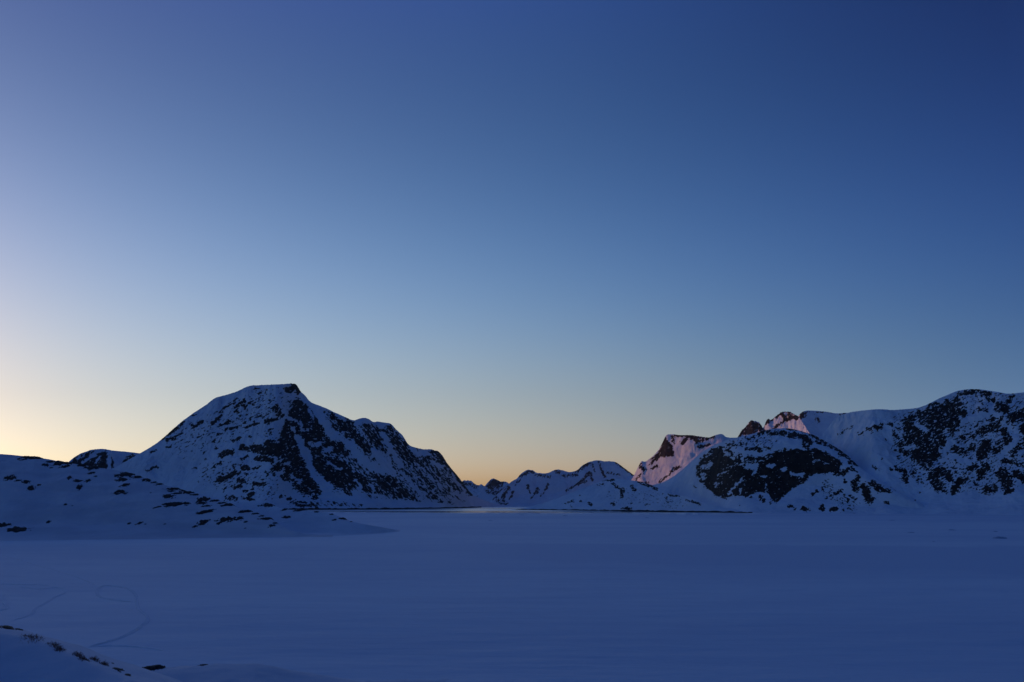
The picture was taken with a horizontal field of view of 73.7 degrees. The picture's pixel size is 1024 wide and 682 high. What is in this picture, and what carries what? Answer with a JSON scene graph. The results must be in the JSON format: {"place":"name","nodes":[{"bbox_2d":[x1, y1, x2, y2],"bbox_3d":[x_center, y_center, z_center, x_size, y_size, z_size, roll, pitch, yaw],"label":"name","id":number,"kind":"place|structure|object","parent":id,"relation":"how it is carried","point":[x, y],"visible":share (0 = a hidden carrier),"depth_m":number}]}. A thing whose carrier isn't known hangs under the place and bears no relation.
{"place":"outdoors","nodes":[
{"label":"outdoors","id":0,"kind":"place"},
{"bbox_2d":[69,449,138,469],"bbox_3d":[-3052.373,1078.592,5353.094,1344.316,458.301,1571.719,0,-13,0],"label":"mountain","id":1,"kind":"structure","parent":0,"point":[106,459],"depth_m":5275.26},
{"bbox_2d":[0,454,332,540],"bbox_3d":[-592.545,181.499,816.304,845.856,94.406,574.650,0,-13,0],"label":"hill","id":2,"kind":"structure","parent":0,"point":[98,509],"depth_m":694.66},
{"bbox_2d":[3,475,16,480],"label":"rock","id":3,"kind":"object","parent":2,"relation":"on","point":[11,477],"visible":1,"depth_m":742.55},
{"bbox_2d":[7,526,30,532],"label":"rock","id":4,"kind":"object","parent":2,"relation":"on","point":[15,529],"visible":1,"depth_m":630.80},
{"bbox_2d":[17,456,41,459],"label":"rock","id":5,"kind":"object","parent":2,"relation":"on","point":[31,457],"visible":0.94,"depth_m":818.29},
{"bbox_2d":[51,460,72,465],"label":"rock","id":6,"kind":"object","parent":2,"relation":"on","point":[58,462],"visible":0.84,"depth_m":813.02},
{"bbox_2d":[83,466,98,470],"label":"rock","id":7,"kind":"object","parent":2,"relation":"on","point":[89,468],"visible":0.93,"depth_m":809.54},
{"bbox_2d":[113,490,127,494],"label":"rock","id":8,"kind":"object","parent":2,"relation":"on","point":[117,492],"visible":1,"depth_m":733.39},
{"bbox_2d":[115,478,130,481],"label":"rock","id":9,"kind":"object","parent":2,"relation":"on","point":[121,479],"visible":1,"depth_m":771.47},
{"bbox_2d":[114,472,134,477],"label":"rock","id":10,"kind":"object","parent":2,"relation":"on","point":[122,474],"visible":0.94,"depth_m":790.39},
{"bbox_2d":[163,494,175,498],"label":"rock","id":11,"kind":"object","parent":2,"relation":"on","point":[167,496],"visible":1,"depth_m":733.54},
{"bbox_2d":[152,502,190,508],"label":"rock","id":12,"kind":"object","parent":2,"relation":"on","point":[168,504],"visible":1,"depth_m":714.13},
{"bbox_2d":[162,487,182,490],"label":"rock","id":13,"kind":"object","parent":2,"relation":"on","point":[174,489],"visible":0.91,"depth_m":759.36},
{"bbox_2d":[196,496,210,503],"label":"rock","id":14,"kind":"object","parent":2,"relation":"on","point":[201,499],"visible":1,"depth_m":731.67},
{"bbox_2d":[196,519,210,524],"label":"rock","id":15,"kind":"object","parent":2,"relation":"on","point":[203,522],"visible":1,"depth_m":678.86},
{"bbox_2d":[196,509,214,513],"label":"rock","id":16,"kind":"object","parent":2,"relation":"on","point":[206,511],"visible":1,"depth_m":701.59},
{"bbox_2d":[214,516,233,521],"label":"rock","id":17,"kind":"object","parent":2,"relation":"on","point":[224,519],"visible":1,"depth_m":682.73},
{"bbox_2d":[220,503,234,506],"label":"rock","id":18,"kind":"object","parent":2,"relation":"on","point":[228,504],"visible":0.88,"depth_m":720.28},
{"bbox_2d":[235,510,252,512],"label":"rock","id":19,"kind":"object","parent":2,"relation":"on","point":[242,511],"visible":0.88,"depth_m":704.91},
{"bbox_2d":[0,625,451,681],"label":"snow slope","id":20,"kind":"structure","parent":0,"point":[22,660],"depth_m":41.40},
{"bbox_2d":[0,625,16,629],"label":"rock","id":21,"kind":"object","parent":20,"relation":"on","point":[7,627],"visible":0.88,"depth_m":48.17},
{"bbox_2d":[19,634,45,643],"bbox_3d":[-30.469,18.880,43.360,2.351,0.578,4.397,8,-15,-29],"label":"shrub","id":22,"kind":"object","parent":20,"relation":"on","point":[31,636],"visible":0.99,"depth_m":43.08},
{"bbox_2d":[47,640,61,648],"bbox_3d":[-28.027,18.752,41.964,1.331,0.485,2.648,11,-17,-39],"label":"shrub","id":23,"kind":"object","parent":20,"relation":"on","point":[53,644],"visible":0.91,"depth_m":41.89},
{"bbox_2d":[72,650,83,656],"bbox_3d":[-25.816,18.691,40.636,1.081,0.469,2.311,12,-18,-41],"label":"shrub","id":24,"kind":"object","parent":20,"relation":"on","point":[75,654],"visible":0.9,"depth_m":40.48},
{"bbox_2d":[77,655,91,661],"bbox_3d":[-24.818,18.512,39.678,1.039,0.499,1.983,12,-18,-41],"label":"shrub","id":25,"kind":"object","parent":20,"relation":"on","point":[83,658],"visible":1,"depth_m":39.53},
{"bbox_2d":[142,664,165,670],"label":"rock","id":26,"kind":"object","parent":20,"relation":"on","point":[155,667],"visible":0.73,"depth_m":89.86},
{"bbox_2d":[112,383,511,509],"bbox_3d":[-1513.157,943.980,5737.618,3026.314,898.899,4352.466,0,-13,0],"label":"mountain","id":27,"kind":"structure","parent":0,"point":[290,446],"depth_m":4462.49},
{"bbox_2d":[232,502,399,534],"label":"hill","id":28,"kind":"structure","parent":0,"point":[312,522],"depth_m":735.15},
{"bbox_2d":[257,503,274,506],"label":"rock","id":29,"kind":"object","parent":28,"relation":"on","point":[268,505],"visible":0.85,"depth_m":790.37},
{"bbox_2d":[462,480,484,496],"bbox_3d":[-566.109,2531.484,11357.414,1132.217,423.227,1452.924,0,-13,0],"label":"mountain","id":30,"kind":"structure","parent":0,"point":[473,488],"depth_m":11201.77},
{"bbox_2d":[478,478,508,501],"bbox_3d":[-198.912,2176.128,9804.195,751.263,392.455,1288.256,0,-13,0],"label":"mountain","id":31,"kind":"structure","parent":0,"point":[492,489],"depth_m":9565.37},
{"bbox_2d":[307,507,711,512],"bbox_3d":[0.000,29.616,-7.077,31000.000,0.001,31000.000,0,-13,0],"label":"water","id":32,"kind":"structure","parent":0,"point":[482,510],"depth_m":2903.22},
{"bbox_2d":[0,511,1023,681],"bbox_3d":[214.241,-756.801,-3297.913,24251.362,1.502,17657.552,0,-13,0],"label":"sea ice","id":33,"kind":"structure","parent":0,"point":[665,597],"depth_m":225.80},
{"bbox_2d":[0,600,9,610],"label":"snow track","id":34,"kind":"structure","parent":33,"relation":"on","point":[5,605],"depth_m":207.94},
{"bbox_2d":[13,584,48,585],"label":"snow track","id":35,"kind":"structure","parent":33,"relation":"on","point":[30,584],"depth_m":261.10},
{"bbox_2d":[13,587,66,619],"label":"snow track","id":36,"kind":"structure","parent":33,"relation":"on","point":[34,609],"depth_m":216.22},
{"bbox_2d":[0,554,95,584],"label":"snow track","id":37,"kind":"structure","parent":33,"relation":"on","point":[55,570],"depth_m":317.17},
{"bbox_2d":[91,585,149,645],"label":"snow track","id":38,"kind":"structure","parent":33,"relation":"on","point":[146,615],"depth_m":199.35},
{"bbox_2d":[92,645,163,650],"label":"snow track","id":39,"kind":"structure","parent":33,"relation":"on","point":[130,646],"depth_m":147.30},
{"bbox_2d":[993,536,1007,538],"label":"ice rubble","id":40,"kind":"object","parent":33,"relation":"on","point":[997,537],"visible":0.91,"depth_m":612.66},
{"bbox_2d":[0,0,1023,485],"label":"sky","id":41,"kind":"structure","parent":0,"point":[512,238]},
{"bbox_2d":[489,460,633,506],"bbox_3d":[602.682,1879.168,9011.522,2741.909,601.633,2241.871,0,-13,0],"label":"mountain","id":42,"kind":"structure","parent":0,"point":[528,488],"depth_m":8638.85},
{"bbox_2d":[513,479,745,512],"bbox_3d":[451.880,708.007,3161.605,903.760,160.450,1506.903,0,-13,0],"label":"hill","id":43,"kind":"structure","parent":0,"point":[616,495],"depth_m":3202.07},
{"bbox_2d":[631,434,732,486],"bbox_3d":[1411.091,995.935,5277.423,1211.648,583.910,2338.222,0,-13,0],"label":"mountain","id":44,"kind":"structure","parent":0,"point":[674,454],"depth_m":5270.23},
{"bbox_2d":[738,412,809,436],"bbox_3d":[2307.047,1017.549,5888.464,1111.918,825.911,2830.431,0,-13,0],"label":"mountain","id":45,"kind":"structure","parent":0,"point":[790,420],"depth_m":5943.25},
{"bbox_2d":[657,428,924,513],"bbox_3d":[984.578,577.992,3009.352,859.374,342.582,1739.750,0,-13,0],"label":"mountain","id":46,"kind":"structure","parent":0,"point":[782,470],"depth_m":2586.96},
{"bbox_2d":[799,410,845,436],"bbox_3d":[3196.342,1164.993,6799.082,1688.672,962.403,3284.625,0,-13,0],"label":"mountain","id":47,"kind":"structure","parent":0,"point":[817,423],"depth_m":6775.52},
{"bbox_2d":[819,389,1023,514],"bbox_3d":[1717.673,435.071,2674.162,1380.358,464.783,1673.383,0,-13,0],"label":"mountain","id":48,"kind":"structure","parent":0,"point":[960,452],"depth_m":2391.34}
]}

